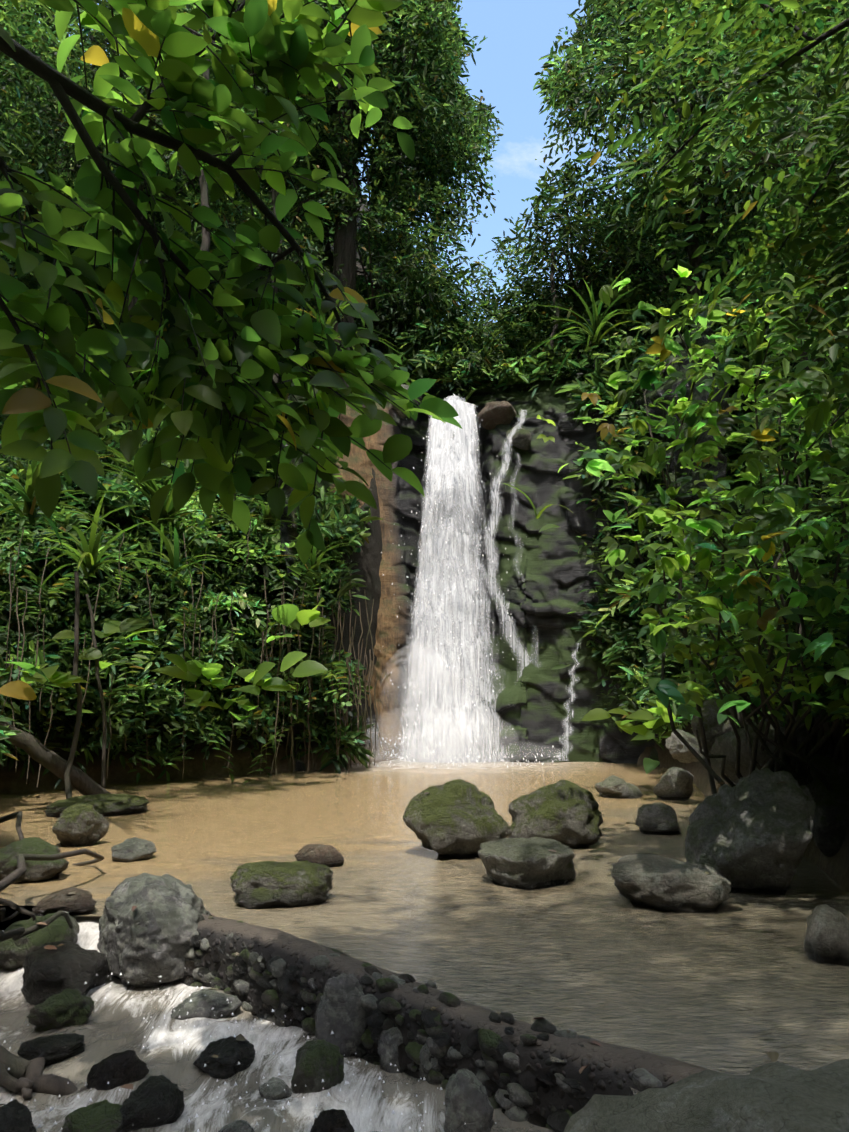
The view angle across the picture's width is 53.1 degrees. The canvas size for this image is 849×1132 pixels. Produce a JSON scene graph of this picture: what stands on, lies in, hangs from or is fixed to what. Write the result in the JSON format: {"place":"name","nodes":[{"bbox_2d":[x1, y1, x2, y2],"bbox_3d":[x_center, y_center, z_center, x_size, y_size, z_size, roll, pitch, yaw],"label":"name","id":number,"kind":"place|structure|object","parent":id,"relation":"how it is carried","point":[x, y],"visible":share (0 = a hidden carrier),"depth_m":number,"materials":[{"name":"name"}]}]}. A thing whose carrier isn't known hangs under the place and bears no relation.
{"place":"outdoors","nodes":[
{"label":"outdoors","id":0,"kind":"place"},
{"bbox_2d":[0,916,554,1131],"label":"stream","id":1,"kind":"structure","parent":0,"point":[117,1023],"depth_m":4.40,"materials":[{"name":"white liquid"}]},
{"bbox_2d":[3,970,495,1131],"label":"water splashes","id":2,"kind":"object","parent":1,"relation":"on","point":[247,1105],"visible":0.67,"depth_m":4.12,"materials":[{"name":"white liquid"}]},
{"bbox_2d":[5,0,661,334],"label":"sky","id":3,"kind":"structure","parent":0,"point":[519,33],"materials":[{"name":"blue"}]},
{"bbox_2d":[3,60,844,764],"bbox_3d":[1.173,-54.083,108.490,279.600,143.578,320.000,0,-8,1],"label":"trunks","id":4,"kind":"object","parent":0,"point":[371,710],"depth_m":19.06,"materials":[{"name":"brown wood"}]},
{"bbox_2d":[0,0,848,788],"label":"foliage","id":5,"kind":"object","parent":4,"relation":"on","point":[698,48],"visible":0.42,"depth_m":17.52,"materials":[{"name":"green plant"}]},
{"bbox_2d":[0,2,848,798],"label":"branches","id":6,"kind":"object","parent":4,"relation":"on","point":[346,250],"visible":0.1,"depth_m":9.79,"materials":[{"name":"brown plant"}]},
{"bbox_2d":[0,0,848,420],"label":"branch","id":7,"kind":"object","parent":6,"relation":"attached to","point":[62,86],"visible":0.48,"depth_m":3.59,"materials":[{"name":"brown plant"}]},
{"bbox_2d":[278,320,729,771],"bbox_3d":[1.530,-0.089,19.600,9.402,10.200,6.220,0,-8,1],"label":"cliff rock","id":8,"kind":"object","parent":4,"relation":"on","point":[542,595],"visible":0.29,"depth_m":19.88,"materials":[{"name":"grey stone"}]},
{"bbox_2d":[0,759,848,1093],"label":"pool water","id":9,"kind":"structure","parent":0,"point":[738,983],"depth_m":6.41,"materials":[{"name":"brown liquid"}]},
{"bbox_2d":[0,721,110,1098],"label":"logs","id":10,"kind":"object","parent":9,"relation":"in","point":[27,1078],"visible":0.75,"depth_m":6.04,"materials":[{"name":"brown wood"}]},
{"bbox_2d":[21,854,848,1004],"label":"pale rocks","id":11,"kind":"object","parent":9,"relation":"in","point":[664,883],"visible":0.96,"depth_m":5.60,"materials":[{"name":"grey stone"}]},
{"bbox_2d":[398,395,480,760],"bbox_3d":[0.379,0.108,20.286,2.130,8.900,1.320,4,-9,-26],"label":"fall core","id":12,"kind":"object","parent":9,"relation":"on","point":[427,568],"depth_m":20.15,"materials":[{"name":"white liquid"}]},
{"bbox_2d":[422,400,486,532],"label":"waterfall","id":13,"kind":"structure","parent":12,"relation":"attached to","point":[451,460],"depth_m":20.50,"materials":[{"name":"white liquid"}]},
{"bbox_2d":[402,397,484,754],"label":"waterfall","id":14,"kind":"object","parent":9,"relation":"on","point":[427,490],"visible":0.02,"depth_m":20.60,"materials":[{"name":"white liquid"}]},
{"bbox_2d":[45,698,848,1131],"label":"mossy rock","id":15,"kind":"object","parent":9,"relation":"in","point":[459,818],"visible":0.92,"depth_m":8.34,"materials":[{"name":"stone"}]},
{"bbox_2d":[389,428,506,762],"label":"waterfall","id":16,"kind":"structure","parent":9,"relation":"on","point":[441,633],"depth_m":19.23,"materials":[{"name":"white liquid"}]},
{"bbox_2d":[351,394,563,768],"bbox_3d":[0.426,0.043,19.688,5.494,8.876,3.675,0,-8,1],"label":"spray","id":17,"kind":"object","parent":9,"relation":"on","point":[454,643],"visible":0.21,"depth_m":19.14,"materials":[{"name":"white liquid"}]},
{"bbox_2d":[471,534,498,749],"bbox_3d":[1.463,1.824,19.632,0.918,5.241,0.100,0,-8,1],"label":"trickle","id":18,"kind":"object","parent":9,"relation":"on","point":[484,606],"visible":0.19,"depth_m":19.70,"materials":[{"name":"white liquid"}]},
{"bbox_2d":[484,410,533,676],"bbox_3d":[2.050,0.265,19.973,1.422,8.390,0.700,0,-8,1],"label":"trickle","id":19,"kind":"object","parent":9,"relation":"on","point":[492,591],"visible":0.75,"depth_m":19.78,"materials":[{"name":"white liquid"}]},
{"bbox_2d":[508,453,541,666],"bbox_3d":[2.436,0.828,19.717,1.034,7.204,0.400,0,-8,1],"label":"trickle","id":20,"kind":"object","parent":9,"relation":"on","point":[520,573],"visible":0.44,"depth_m":19.78,"materials":[{"name":"white liquid"}]},
{"bbox_2d":[559,643,582,760],"bbox_3d":[3.205,3.006,18.884,0.727,2.594,0.100,0,-8,1],"label":"trickle","id":21,"kind":"object","parent":9,"relation":"on","point":[567,726],"visible":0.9,"depth_m":18.79,"materials":[{"name":"white liquid"}]},
{"bbox_2d":[0,468,848,930],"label":"terrain","id":22,"kind":"structure","parent":0,"point":[368,562],"depth_m":15.95,"materials":[{"name":"brown soil"}]},
{"bbox_2d":[0,426,580,1131],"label":"rocks","id":23,"kind":"object","parent":22,"relation":"on","point":[318,1062],"visible":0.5,"depth_m":4.90,"materials":[{"name":"grey stone"}]},
{"bbox_2d":[31,401,589,1131],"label":"brown rock","id":24,"kind":"object","parent":22,"relation":"on","point":[119,1069],"visible":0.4,"depth_m":4.44,"materials":[{"name":"stone"}]},
{"bbox_2d":[97,384,661,1131],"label":"wet rock","id":25,"kind":"object","parent":22,"relation":"on","point":[145,942],"visible":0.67,"depth_m":5.11,"materials":[{"name":"grey stone"}]},
{"bbox_2d":[0,781,786,1105],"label":"leaf litter","id":26,"kind":"object","parent":22,"relation":"on","point":[582,1069],"visible":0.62,"depth_m":4.37,"materials":[{"name":"brown plant"}]},
{"bbox_2d":[0,271,825,597],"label":"palm-like plants","id":27,"kind":"object","parent":22,"relation":"on","point":[88,559],"visible":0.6,"depth_m":12.57,"materials":[{"name":"green plant"}]},
{"bbox_2d":[0,720,835,1131],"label":"boulders","id":28,"kind":"object","parent":22,"relation":"on","point":[752,832],"visible":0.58,"depth_m":6.90,"materials":[{"name":"grey stone"}]},
{"bbox_2d":[0,0,848,773],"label":"foliage","id":29,"kind":"object","parent":22,"relation":"on","point":[36,418],"visible":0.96,"depth_m":3.81,"materials":[{"name":"green plant"}]},
{"bbox_2d":[0,521,377,786],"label":"vines","id":30,"kind":"object","parent":29,"relation":"attached to","point":[351,639],"visible":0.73,"depth_m":16.16,"materials":[{"name":"brown plant"}]},
{"bbox_2d":[0,0,429,528],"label":"twigs","id":31,"kind":"object","parent":29,"relation":"on","point":[112,122],"visible":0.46,"depth_m":3.64,"materials":[{"name":"brown wood"}]},
{"bbox_2d":[179,914,709,1118],"bbox_3d":[0.174,2.778,4.275,4.862,1.203,0.464,-8,-11,43],"label":"weir","id":32,"kind":"object","parent":22,"relation":"on","point":[609,1069],"visible":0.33,"depth_m":4.27,"materials":[{"name":"grey stone"}]},
{"bbox_2d":[564,1058,848,1131],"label":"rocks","id":33,"kind":"object","parent":22,"relation":"on","point":[776,1096],"visible":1,"depth_m":2.29,"materials":[{"name":"grey stone"}]},
{"bbox_2d":[341,640,564,768],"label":"mist","id":34,"kind":"structure","parent":0,"point":[437,722],"depth_m":18.37,"materials":[{"name":"white liquid"}]}
]}

